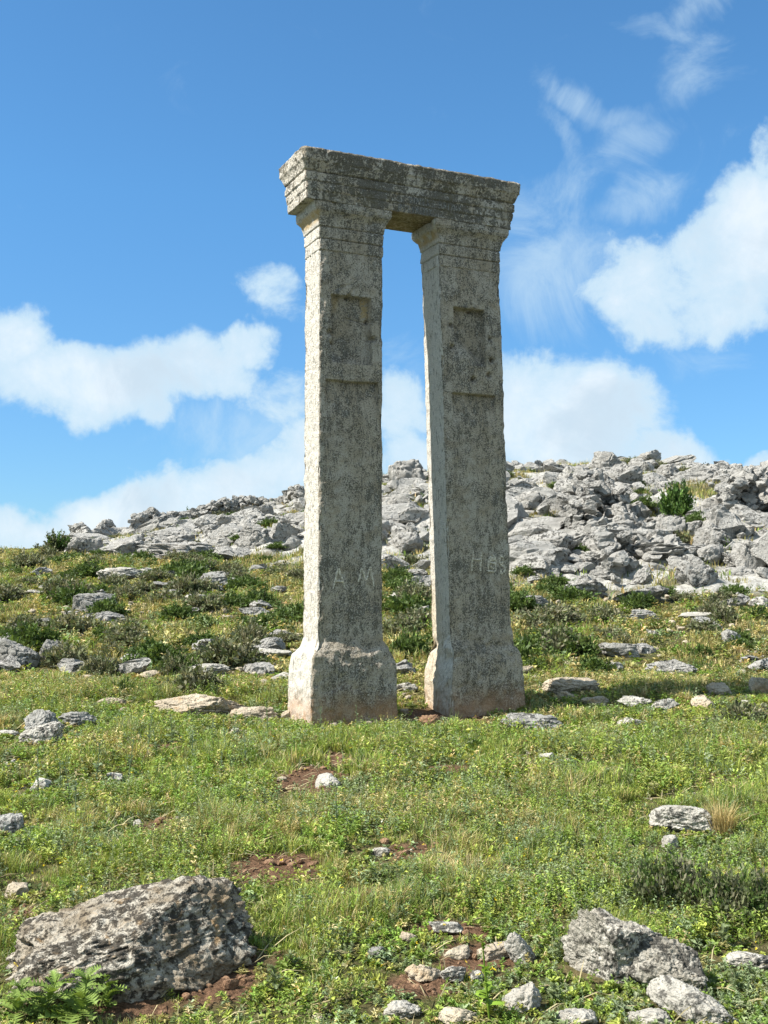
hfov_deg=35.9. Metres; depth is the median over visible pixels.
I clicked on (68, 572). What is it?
shrub
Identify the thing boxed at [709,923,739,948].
spiny plant
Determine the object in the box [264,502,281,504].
boulder
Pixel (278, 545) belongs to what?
shrub
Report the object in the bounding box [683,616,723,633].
shrub
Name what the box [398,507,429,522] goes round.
boulder
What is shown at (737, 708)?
shrub
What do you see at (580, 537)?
boulder
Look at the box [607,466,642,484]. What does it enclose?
boulder
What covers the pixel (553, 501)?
boulder
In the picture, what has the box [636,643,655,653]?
stone
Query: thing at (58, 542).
shrub
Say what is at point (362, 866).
dry grass
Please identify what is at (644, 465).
boulder
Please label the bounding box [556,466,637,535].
rubble heap
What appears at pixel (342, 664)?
stone column
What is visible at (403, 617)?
shrub
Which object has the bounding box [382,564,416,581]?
shrub
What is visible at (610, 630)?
shrub
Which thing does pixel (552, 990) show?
spiny plant
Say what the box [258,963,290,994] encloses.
spiny plant
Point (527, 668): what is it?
stone
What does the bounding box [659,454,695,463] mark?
boulder
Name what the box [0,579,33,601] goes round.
shrub
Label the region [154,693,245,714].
rock slab
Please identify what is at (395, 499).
boulder
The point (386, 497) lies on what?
boulder
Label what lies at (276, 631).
stone
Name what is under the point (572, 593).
shrub
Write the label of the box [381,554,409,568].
boulder
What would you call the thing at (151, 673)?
stone
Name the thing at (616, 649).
boulder
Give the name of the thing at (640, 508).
boulder
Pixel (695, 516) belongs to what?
bush
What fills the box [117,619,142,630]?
shrub
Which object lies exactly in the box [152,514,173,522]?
boulder
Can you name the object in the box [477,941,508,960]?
stone
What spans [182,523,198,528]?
boulder
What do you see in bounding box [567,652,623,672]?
shrub
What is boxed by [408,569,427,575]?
stone
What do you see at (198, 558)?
shrub
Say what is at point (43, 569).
stone
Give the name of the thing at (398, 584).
shrub
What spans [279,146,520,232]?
stone lintel
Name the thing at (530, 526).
boulder
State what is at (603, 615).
shrub
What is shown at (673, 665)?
stone
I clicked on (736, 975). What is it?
spiny plant
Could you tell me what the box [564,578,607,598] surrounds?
boulder
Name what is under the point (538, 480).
boulder
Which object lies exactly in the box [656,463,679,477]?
boulder
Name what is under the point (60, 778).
thistle
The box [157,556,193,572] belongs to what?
shrub
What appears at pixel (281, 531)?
boulder
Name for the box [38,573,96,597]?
shrub
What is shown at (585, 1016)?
stone
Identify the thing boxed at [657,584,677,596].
shrub
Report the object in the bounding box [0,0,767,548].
sky
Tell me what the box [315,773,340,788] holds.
stone
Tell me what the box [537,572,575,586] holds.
shrub
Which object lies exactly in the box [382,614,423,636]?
shrub
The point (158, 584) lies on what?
stone
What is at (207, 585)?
shrub
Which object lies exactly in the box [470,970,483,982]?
stone
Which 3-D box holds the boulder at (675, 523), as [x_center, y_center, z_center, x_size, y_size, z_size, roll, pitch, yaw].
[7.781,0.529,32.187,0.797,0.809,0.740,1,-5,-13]
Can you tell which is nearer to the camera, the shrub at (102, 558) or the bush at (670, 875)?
the bush at (670, 875)
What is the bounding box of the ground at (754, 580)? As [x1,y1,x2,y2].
[0,470,767,1023]
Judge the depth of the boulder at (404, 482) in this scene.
47.13 m
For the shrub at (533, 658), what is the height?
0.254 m
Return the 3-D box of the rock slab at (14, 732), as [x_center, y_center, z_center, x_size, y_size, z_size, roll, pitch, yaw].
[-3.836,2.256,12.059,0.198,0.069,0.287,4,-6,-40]
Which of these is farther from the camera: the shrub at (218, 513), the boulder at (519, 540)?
the shrub at (218, 513)
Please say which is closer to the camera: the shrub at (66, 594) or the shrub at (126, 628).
the shrub at (126, 628)
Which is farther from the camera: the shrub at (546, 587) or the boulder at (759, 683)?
the shrub at (546, 587)
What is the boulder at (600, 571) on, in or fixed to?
on the ground at (754, 580)
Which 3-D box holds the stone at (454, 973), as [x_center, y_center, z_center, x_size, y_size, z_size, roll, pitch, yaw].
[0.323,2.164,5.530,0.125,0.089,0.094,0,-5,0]
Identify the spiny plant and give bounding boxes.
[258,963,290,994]
[283,949,301,974]
[546,981,563,1001]
[547,936,563,958]
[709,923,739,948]
[725,967,748,995]
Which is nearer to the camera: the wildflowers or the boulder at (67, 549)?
the wildflowers
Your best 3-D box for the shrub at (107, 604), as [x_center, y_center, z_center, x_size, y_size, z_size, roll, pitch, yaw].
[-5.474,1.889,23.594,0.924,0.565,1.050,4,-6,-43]
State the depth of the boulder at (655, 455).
56.35 m
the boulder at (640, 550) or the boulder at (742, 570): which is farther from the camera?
the boulder at (640, 550)
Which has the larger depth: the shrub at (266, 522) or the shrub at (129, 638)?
the shrub at (266, 522)
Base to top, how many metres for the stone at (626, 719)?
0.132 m
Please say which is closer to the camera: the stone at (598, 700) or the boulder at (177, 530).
the stone at (598, 700)
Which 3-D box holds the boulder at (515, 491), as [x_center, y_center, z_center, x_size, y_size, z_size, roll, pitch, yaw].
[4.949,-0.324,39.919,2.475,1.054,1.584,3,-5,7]
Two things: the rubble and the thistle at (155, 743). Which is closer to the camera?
the thistle at (155, 743)
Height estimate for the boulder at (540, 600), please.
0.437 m
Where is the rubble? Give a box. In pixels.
[86,459,767,582]
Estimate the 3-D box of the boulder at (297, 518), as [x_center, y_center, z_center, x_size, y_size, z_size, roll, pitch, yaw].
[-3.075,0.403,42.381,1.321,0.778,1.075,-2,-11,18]
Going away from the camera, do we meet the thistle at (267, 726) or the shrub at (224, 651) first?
the thistle at (267, 726)
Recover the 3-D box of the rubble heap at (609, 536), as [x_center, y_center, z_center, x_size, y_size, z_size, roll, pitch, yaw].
[6.459,0.682,31.214,2.447,2.550,6.962,0,-5,0]
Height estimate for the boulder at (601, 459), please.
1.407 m
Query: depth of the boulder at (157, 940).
5.53 m
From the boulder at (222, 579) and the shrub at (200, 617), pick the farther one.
the boulder at (222, 579)
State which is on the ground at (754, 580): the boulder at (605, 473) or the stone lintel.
the boulder at (605, 473)
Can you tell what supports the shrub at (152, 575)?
on the ground at (754, 580)
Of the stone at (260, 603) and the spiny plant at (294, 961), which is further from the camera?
the stone at (260, 603)
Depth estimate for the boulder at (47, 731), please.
11.50 m
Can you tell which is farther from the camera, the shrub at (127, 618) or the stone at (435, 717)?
the shrub at (127, 618)
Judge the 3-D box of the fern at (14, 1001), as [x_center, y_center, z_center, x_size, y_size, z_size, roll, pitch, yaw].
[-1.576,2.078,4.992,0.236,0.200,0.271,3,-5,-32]
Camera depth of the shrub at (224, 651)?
17.57 m
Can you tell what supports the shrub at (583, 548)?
on the ground at (754, 580)
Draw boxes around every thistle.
[28,748,42,793]
[53,759,64,785]
[64,767,73,804]
[68,779,81,818]
[89,743,103,779]
[125,736,136,775]
[144,712,155,750]
[152,729,162,758]
[165,714,174,742]
[187,730,194,762]
[218,751,225,779]
[220,720,228,751]
[232,712,238,736]
[240,730,248,767]
[262,702,272,733]
[328,783,344,831]
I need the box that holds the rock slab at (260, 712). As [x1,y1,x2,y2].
[227,706,278,719]
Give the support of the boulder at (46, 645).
on the ground at (754, 580)
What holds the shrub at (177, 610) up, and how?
on the ground at (754, 580)
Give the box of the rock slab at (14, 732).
[0,730,20,735]
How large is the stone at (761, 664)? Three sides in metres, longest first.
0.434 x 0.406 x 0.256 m
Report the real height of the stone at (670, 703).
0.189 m
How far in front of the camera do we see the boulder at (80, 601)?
24.25 m
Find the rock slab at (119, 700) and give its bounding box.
[100,698,126,703]
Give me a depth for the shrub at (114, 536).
49.95 m
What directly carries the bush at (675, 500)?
on the ground at (754, 580)
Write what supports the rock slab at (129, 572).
on the ground at (754, 580)
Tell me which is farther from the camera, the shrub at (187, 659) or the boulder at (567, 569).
the boulder at (567, 569)
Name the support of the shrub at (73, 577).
on the ground at (754, 580)
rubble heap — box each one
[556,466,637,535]
[581,501,682,583]
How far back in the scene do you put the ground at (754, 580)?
7.14 m
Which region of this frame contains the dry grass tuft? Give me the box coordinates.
[698,797,756,835]
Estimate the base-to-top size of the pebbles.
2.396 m
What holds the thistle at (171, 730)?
on the ground at (754, 580)
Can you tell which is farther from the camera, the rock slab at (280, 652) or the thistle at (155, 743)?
the rock slab at (280, 652)
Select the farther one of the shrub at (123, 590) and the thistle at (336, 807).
the shrub at (123, 590)
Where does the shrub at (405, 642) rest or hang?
on the ground at (754, 580)
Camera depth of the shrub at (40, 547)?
41.68 m
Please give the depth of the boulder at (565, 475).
42.89 m
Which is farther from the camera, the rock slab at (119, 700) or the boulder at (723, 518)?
the boulder at (723, 518)
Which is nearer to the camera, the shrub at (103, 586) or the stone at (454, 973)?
the stone at (454, 973)
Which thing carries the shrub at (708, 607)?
on the ground at (754, 580)
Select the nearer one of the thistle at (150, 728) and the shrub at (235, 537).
the thistle at (150, 728)
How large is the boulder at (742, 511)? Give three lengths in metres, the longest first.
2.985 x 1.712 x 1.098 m
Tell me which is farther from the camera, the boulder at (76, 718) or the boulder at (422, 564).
the boulder at (422, 564)
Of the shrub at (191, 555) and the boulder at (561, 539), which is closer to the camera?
the boulder at (561, 539)
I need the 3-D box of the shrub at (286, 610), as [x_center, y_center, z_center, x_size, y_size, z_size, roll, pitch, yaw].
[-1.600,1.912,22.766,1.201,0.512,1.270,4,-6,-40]
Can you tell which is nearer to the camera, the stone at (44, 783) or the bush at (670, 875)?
the bush at (670, 875)
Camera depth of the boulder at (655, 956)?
5.42 m
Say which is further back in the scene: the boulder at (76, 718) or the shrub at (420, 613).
the shrub at (420, 613)
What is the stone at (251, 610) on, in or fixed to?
on the ground at (754, 580)
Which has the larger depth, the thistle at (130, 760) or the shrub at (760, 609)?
the shrub at (760, 609)
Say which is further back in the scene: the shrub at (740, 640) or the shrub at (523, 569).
the shrub at (523, 569)
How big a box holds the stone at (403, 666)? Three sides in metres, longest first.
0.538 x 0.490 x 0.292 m
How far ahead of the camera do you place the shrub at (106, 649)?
18.63 m
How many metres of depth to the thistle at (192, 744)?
10.61 m
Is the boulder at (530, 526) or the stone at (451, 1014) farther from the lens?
the boulder at (530, 526)
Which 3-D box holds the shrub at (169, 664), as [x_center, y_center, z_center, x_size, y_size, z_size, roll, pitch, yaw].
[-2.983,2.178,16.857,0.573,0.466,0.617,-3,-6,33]
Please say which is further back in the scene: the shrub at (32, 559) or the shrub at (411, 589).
the shrub at (32, 559)
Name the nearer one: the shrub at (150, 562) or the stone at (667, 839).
the stone at (667, 839)
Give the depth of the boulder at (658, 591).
25.26 m
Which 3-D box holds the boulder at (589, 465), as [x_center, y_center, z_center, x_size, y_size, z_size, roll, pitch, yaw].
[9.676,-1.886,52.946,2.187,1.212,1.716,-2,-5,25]
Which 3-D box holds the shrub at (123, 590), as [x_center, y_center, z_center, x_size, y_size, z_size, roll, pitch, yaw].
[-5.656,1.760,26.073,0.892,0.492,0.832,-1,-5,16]
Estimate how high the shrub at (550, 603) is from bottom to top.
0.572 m
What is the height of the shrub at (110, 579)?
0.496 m
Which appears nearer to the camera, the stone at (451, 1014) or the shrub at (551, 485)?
the stone at (451, 1014)
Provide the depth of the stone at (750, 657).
18.22 m
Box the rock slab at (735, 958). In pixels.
[726,951,767,969]
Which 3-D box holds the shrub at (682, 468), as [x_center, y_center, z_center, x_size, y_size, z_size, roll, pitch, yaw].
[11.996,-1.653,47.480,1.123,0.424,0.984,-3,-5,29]
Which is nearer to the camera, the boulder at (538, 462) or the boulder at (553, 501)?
the boulder at (553, 501)
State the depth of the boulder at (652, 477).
44.08 m
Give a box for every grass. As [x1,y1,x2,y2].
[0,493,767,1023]
[0,660,767,1023]
[69,458,767,599]
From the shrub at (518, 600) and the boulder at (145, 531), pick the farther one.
the boulder at (145, 531)
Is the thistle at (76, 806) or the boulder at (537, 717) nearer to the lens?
the thistle at (76, 806)
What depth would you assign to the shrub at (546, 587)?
26.23 m
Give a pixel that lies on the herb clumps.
(486, 825)
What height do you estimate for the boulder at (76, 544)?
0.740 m
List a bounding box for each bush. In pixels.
[605,844,715,917]
[657,479,696,518]
[681,856,767,939]
[684,509,705,522]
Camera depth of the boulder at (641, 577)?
28.41 m
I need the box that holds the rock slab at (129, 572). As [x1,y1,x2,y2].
[96,567,142,580]
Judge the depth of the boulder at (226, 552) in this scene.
34.99 m
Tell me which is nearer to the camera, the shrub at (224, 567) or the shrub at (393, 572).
the shrub at (393, 572)
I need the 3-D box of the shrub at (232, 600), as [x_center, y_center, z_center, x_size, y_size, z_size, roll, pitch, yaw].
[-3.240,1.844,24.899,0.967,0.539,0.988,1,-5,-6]
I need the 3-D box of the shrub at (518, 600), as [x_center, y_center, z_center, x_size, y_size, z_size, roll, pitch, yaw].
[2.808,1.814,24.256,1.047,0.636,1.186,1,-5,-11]
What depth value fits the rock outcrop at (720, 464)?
44.96 m
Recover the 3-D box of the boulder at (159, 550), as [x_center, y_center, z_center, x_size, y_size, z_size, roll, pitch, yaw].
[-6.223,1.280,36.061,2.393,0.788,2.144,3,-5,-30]
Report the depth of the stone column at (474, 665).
14.56 m
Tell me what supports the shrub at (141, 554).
on the ground at (754, 580)
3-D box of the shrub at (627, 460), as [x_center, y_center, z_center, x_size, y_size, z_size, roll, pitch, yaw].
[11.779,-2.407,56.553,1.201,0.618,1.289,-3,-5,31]
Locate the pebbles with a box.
[0,590,763,1019]
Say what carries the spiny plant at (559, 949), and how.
on the ground at (754, 580)
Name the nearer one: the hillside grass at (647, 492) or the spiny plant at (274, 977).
the spiny plant at (274, 977)
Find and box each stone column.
[288,200,397,726]
[411,218,526,717]
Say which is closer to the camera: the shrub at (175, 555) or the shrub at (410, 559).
the shrub at (410, 559)
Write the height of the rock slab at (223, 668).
0.214 m
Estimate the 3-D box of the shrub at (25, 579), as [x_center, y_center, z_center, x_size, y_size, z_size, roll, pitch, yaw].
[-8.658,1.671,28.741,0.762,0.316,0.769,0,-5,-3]
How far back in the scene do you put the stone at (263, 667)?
17.11 m
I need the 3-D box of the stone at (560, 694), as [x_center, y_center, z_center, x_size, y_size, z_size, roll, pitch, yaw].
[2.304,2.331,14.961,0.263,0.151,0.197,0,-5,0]
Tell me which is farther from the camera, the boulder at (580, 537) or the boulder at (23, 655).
the boulder at (580, 537)
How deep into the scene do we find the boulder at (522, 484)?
41.04 m
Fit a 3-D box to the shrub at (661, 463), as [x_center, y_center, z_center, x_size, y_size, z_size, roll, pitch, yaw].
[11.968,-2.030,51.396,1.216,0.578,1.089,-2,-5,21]
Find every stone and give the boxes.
[0,654,23,671]
[0,813,23,833]
[4,881,28,897]
[26,590,44,593]
[27,567,52,574]
[30,778,51,790]
[57,658,83,672]
[82,611,125,621]
[106,772,123,781]
[112,658,150,674]
[133,819,142,826]
[140,670,159,678]
[153,581,167,586]
[192,639,213,649]
[238,607,269,615]
[243,662,274,673]
[249,565,265,570]
[249,599,271,608]
[253,637,285,649]
[269,629,293,635]
[271,586,286,591]
[271,672,288,679]
[281,710,289,718]
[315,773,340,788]
[367,946,384,958]
[372,847,389,856]
[382,1000,420,1018]
[396,659,418,674]
[397,682,417,691]
[399,931,417,943]
[404,964,440,982]
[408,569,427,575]
[412,575,430,584]
[419,714,440,725]
[429,921,463,933]
[437,1006,477,1023]
[439,966,465,981]
[444,944,470,959]
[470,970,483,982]
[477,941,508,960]
[502,982,541,1012]
[504,931,535,963]
[523,666,533,673]
[539,752,553,758]
[556,1008,597,1023]
[557,691,573,698]
[581,696,608,706]
[602,662,622,669]
[617,695,651,706]
[617,717,643,725]
[626,1008,671,1023]
[629,609,658,619]
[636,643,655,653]
[645,659,697,674]
[646,629,658,634]
[651,698,679,710]
[661,835,678,847]
[678,612,709,617]
[690,616,722,627]
[690,695,714,709]
[705,1013,738,1023]
[721,596,749,606]
[740,655,758,660]
[747,658,767,671]
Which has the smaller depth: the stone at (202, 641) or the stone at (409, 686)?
the stone at (409, 686)
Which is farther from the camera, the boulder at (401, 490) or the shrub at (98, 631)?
the boulder at (401, 490)
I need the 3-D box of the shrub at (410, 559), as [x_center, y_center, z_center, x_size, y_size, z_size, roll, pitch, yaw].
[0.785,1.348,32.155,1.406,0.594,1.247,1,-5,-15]
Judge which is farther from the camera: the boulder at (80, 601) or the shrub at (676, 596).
the shrub at (676, 596)
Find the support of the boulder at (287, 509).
on the ground at (754, 580)
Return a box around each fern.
[0,977,33,1023]
[14,969,79,1020]
[31,965,110,1023]
[90,976,129,1014]
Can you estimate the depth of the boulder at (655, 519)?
34.56 m
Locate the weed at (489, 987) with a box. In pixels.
[475,939,503,1021]
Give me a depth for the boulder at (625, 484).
40.33 m
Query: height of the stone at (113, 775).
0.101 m
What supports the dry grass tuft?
on the ground at (754, 580)
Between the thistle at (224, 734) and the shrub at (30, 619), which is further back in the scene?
the shrub at (30, 619)
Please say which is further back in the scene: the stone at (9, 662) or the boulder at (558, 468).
the boulder at (558, 468)
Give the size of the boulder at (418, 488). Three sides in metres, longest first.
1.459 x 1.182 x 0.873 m
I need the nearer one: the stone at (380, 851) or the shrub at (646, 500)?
the stone at (380, 851)
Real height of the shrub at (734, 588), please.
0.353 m
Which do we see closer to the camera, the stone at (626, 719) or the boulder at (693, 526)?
the stone at (626, 719)
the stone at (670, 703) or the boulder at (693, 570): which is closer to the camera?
the stone at (670, 703)
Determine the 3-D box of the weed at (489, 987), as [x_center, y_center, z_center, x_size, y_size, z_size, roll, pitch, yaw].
[0.448,2.006,5.031,0.119,0.374,0.122,1,-5,-11]
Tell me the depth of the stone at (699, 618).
21.98 m
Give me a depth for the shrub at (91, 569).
29.91 m
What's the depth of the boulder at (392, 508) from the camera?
40.42 m
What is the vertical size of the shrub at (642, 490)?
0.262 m
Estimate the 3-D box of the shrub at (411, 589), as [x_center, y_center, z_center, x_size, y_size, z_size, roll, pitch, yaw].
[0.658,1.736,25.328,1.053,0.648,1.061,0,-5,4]
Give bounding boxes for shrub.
[0,562,23,572]
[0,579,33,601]
[0,616,62,649]
[0,625,11,636]
[6,610,46,629]
[11,550,52,567]
[17,575,41,584]
[33,542,54,550]
[35,608,106,635]
[36,545,61,555]
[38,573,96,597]
[38,639,95,667]
[43,529,71,550]
[44,551,82,564]
[46,578,99,606]
[54,568,84,577]
[55,572,87,583]
[60,559,104,577]
[72,550,88,558]
[76,650,123,676]
[82,593,131,615]
[85,552,114,565]
[89,548,109,555]
[89,623,113,638]
[91,583,115,592]
[94,641,129,657]
[97,571,129,585]
[97,626,148,645]
[99,618,150,639]
[107,581,145,600]
[108,533,124,537]
[110,674,138,692]
[112,615,142,625]
[114,552,136,561]
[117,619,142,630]
[121,634,189,664]
[129,579,159,591]
[132,550,157,560]
[133,567,174,581]
[139,585,191,604]
[142,560,158,566]
[152,648,200,674]
[152,659,229,693]
[154,650,192,676]
[156,599,203,619]
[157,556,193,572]
[164,548,198,561]
[164,571,202,593]
[173,555,216,578]
[176,551,199,560]
[176,628,226,646]
[177,554,219,568]
[182,588,230,611]
[182,630,278,668]
[187,574,223,594]
[187,612,225,629]
[191,548,224,561]
[212,510,225,514]
[214,588,250,609]
[216,559,247,571]
[223,572,269,590]
[224,567,255,579]
[228,534,239,540]
[229,617,275,646]
[236,584,281,606]
[236,611,286,631]
[256,555,272,561]
[257,516,277,525]
[258,609,288,625]
[262,541,289,548]
[262,566,288,575]
[264,560,292,570]
[270,598,303,623]
[275,630,302,642]
[280,566,303,582]
[381,590,431,613]
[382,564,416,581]
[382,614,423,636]
[383,574,426,588]
[387,624,432,658]
[389,579,408,591]
[389,604,431,629]
[392,578,431,601]
[393,610,424,630]
[400,552,429,565]
[418,621,433,643]
[510,564,534,574]
[510,583,515,594]
[510,586,544,611]
[510,602,584,626]
[513,628,562,661]
[523,654,547,667]
[524,616,559,631]
[527,581,560,593]
[527,624,551,637]
[532,598,586,624]
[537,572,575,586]
[538,622,597,655]
[539,623,581,638]
[545,582,600,602]
[547,481,556,487]
[547,628,602,656]
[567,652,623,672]
[574,543,589,551]
[585,602,630,625]
[589,624,621,639]
[611,631,632,643]
[616,589,658,608]
[621,456,637,464]
[630,494,658,507]
[632,488,649,492]
[654,459,670,468]
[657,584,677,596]
[666,528,691,542]
[667,589,694,600]
[679,466,689,470]
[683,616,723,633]
[688,643,713,658]
[691,598,729,612]
[703,588,739,606]
[703,694,767,726]
[707,602,748,623]
[718,582,752,594]
[718,633,760,649]
[719,626,754,640]
[737,601,767,618]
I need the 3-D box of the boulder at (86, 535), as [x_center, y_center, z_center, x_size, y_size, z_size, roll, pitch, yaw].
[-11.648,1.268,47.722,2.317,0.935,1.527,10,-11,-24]
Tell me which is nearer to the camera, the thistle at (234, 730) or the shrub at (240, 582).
the thistle at (234, 730)
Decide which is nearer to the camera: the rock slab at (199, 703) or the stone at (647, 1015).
the stone at (647, 1015)
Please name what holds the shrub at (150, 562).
on the ground at (754, 580)
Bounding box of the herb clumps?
[0,553,767,1023]
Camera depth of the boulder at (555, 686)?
15.22 m
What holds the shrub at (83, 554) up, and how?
on the ground at (754, 580)
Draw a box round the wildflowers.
[8,687,761,1023]
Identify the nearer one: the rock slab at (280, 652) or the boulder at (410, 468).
the rock slab at (280, 652)
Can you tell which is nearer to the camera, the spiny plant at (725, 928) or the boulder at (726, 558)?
the spiny plant at (725, 928)
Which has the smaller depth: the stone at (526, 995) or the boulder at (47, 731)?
the stone at (526, 995)
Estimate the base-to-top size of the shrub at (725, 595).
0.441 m
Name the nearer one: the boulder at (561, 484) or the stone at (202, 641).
the stone at (202, 641)
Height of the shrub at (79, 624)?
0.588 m
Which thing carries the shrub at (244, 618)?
on the ground at (754, 580)
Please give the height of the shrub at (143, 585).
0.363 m
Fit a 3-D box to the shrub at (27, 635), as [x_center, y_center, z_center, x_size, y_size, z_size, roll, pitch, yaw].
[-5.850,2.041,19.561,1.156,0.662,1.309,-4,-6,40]
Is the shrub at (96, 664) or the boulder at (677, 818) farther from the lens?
the shrub at (96, 664)
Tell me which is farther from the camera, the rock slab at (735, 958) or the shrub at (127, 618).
the shrub at (127, 618)
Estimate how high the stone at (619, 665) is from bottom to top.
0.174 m
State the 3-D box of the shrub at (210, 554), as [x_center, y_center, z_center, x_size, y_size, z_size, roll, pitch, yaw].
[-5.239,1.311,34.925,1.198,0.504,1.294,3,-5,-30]
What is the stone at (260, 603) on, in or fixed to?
on the ground at (754, 580)
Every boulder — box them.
[0,638,40,667]
[5,875,257,1006]
[19,721,63,743]
[24,709,58,729]
[39,639,62,659]
[58,712,97,726]
[64,547,72,552]
[67,537,103,552]
[68,533,112,539]
[72,593,117,610]
[99,537,143,554]
[109,527,121,535]
[132,518,159,532]
[133,528,151,534]
[137,541,214,558]
[146,529,162,536]
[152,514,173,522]
[152,526,200,536]
[152,530,177,542]
[162,534,195,542]
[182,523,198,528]
[190,514,217,521]
[195,524,218,532]
[196,530,213,538]
[200,572,227,584]
[207,524,242,545]
[213,546,250,559]
[216,515,243,522]
[230,507,264,517]
[237,518,250,526]
[237,523,271,548]
[251,515,278,523]
[258,504,273,514]
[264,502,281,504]
[269,521,299,541]
[278,506,295,513]
[278,512,303,524]
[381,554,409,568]
[382,495,392,501]
[382,503,423,514]
[382,512,402,523]
[387,495,416,504]
[387,531,422,552]
[388,459,424,481]
[388,486,411,494]
[397,477,427,488]
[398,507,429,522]
[409,559,430,569]
[411,483,427,496]
[498,713,562,729]
[505,487,555,496]
[506,481,535,489]
[508,516,563,536]
[508,535,527,542]
[509,538,524,543]
[509,541,569,570]
[515,490,544,510]
[518,478,531,481]
[525,530,577,556]
[525,595,552,610]
[528,472,558,484]
[533,564,559,577]
[534,460,542,466]
[535,492,568,515]
[536,464,565,472]
[541,677,599,694]
[553,478,571,492]
[557,472,572,480]
[560,564,578,573]
[560,907,661,984]
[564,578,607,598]
[568,530,588,545]
[579,550,617,565]
[582,462,591,468]
[589,565,626,579]
[591,451,621,468]
[598,642,639,657]
[602,463,627,470]
[603,467,648,484]
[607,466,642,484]
[612,585,669,602]
[614,482,632,488]
[620,935,707,991]
[626,487,635,495]
[628,458,653,472]
[630,569,652,584]
[631,500,651,516]
[632,541,703,558]
[637,450,660,461]
[638,562,660,570]
[643,472,668,485]
[645,459,659,468]
[646,975,732,1023]
[649,483,668,492]
[649,513,681,523]
[649,805,716,832]
[655,516,685,533]
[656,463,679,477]
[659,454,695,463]
[670,464,717,484]
[674,461,706,467]
[674,554,717,586]
[685,508,710,519]
[685,520,702,535]
[693,522,731,545]
[696,544,722,564]
[700,497,720,508]
[701,503,757,538]
[705,682,731,695]
[720,552,734,565]
[721,629,740,642]
[726,566,753,575]
[729,504,767,527]
[730,540,766,569]
[748,596,767,608]
[749,677,767,692]
[756,529,767,536]
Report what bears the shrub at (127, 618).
on the ground at (754, 580)
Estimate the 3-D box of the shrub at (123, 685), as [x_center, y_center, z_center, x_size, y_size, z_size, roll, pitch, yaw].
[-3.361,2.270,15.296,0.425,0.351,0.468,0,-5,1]
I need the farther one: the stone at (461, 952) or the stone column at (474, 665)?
the stone column at (474, 665)
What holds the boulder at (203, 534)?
on the ground at (754, 580)
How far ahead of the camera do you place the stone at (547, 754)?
10.70 m
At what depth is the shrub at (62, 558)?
33.30 m
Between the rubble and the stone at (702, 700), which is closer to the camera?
the stone at (702, 700)
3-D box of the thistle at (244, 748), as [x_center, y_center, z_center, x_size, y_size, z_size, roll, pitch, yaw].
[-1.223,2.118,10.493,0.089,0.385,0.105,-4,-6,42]
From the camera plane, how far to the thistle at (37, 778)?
9.23 m
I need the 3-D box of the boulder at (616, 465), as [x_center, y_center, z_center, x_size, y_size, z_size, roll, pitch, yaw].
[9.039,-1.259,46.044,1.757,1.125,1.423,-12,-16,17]
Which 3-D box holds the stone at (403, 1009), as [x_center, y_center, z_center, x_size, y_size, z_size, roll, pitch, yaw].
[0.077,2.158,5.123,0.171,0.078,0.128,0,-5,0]
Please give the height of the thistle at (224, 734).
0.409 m
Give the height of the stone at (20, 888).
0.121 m
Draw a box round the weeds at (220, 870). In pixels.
[0,546,767,1023]
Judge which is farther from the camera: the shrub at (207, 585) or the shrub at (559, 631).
the shrub at (207, 585)
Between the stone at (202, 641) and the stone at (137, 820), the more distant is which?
the stone at (202, 641)
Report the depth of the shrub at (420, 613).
21.82 m
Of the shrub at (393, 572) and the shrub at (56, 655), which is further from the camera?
the shrub at (393, 572)
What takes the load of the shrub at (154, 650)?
on the ground at (754, 580)
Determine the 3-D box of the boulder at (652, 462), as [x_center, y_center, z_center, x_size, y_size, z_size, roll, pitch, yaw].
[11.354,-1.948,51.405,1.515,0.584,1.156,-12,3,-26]
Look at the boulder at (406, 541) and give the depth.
34.48 m
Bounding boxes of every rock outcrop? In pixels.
[128,484,304,529]
[709,460,758,469]
[713,465,767,511]
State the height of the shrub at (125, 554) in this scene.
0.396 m
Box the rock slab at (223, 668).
[188,663,230,674]
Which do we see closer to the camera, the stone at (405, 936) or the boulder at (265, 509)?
the stone at (405, 936)
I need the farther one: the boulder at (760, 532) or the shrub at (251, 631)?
the boulder at (760, 532)
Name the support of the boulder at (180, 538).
on the ground at (754, 580)
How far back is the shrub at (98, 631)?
20.50 m
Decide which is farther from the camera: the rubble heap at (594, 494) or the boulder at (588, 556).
the rubble heap at (594, 494)
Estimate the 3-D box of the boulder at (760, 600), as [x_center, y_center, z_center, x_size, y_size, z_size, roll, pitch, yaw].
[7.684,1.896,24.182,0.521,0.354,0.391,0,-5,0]
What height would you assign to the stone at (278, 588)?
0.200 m
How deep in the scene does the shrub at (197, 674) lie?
15.24 m
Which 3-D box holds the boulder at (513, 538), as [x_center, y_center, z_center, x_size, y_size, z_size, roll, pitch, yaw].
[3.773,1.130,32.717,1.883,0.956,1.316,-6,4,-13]
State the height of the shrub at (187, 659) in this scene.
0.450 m
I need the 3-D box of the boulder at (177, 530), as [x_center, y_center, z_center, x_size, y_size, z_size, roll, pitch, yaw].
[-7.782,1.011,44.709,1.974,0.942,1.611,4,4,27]
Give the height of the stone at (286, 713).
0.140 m
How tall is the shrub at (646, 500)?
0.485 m
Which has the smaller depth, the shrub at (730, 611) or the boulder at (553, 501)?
the shrub at (730, 611)
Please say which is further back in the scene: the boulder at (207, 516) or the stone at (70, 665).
the boulder at (207, 516)
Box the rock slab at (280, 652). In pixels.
[252,648,291,657]

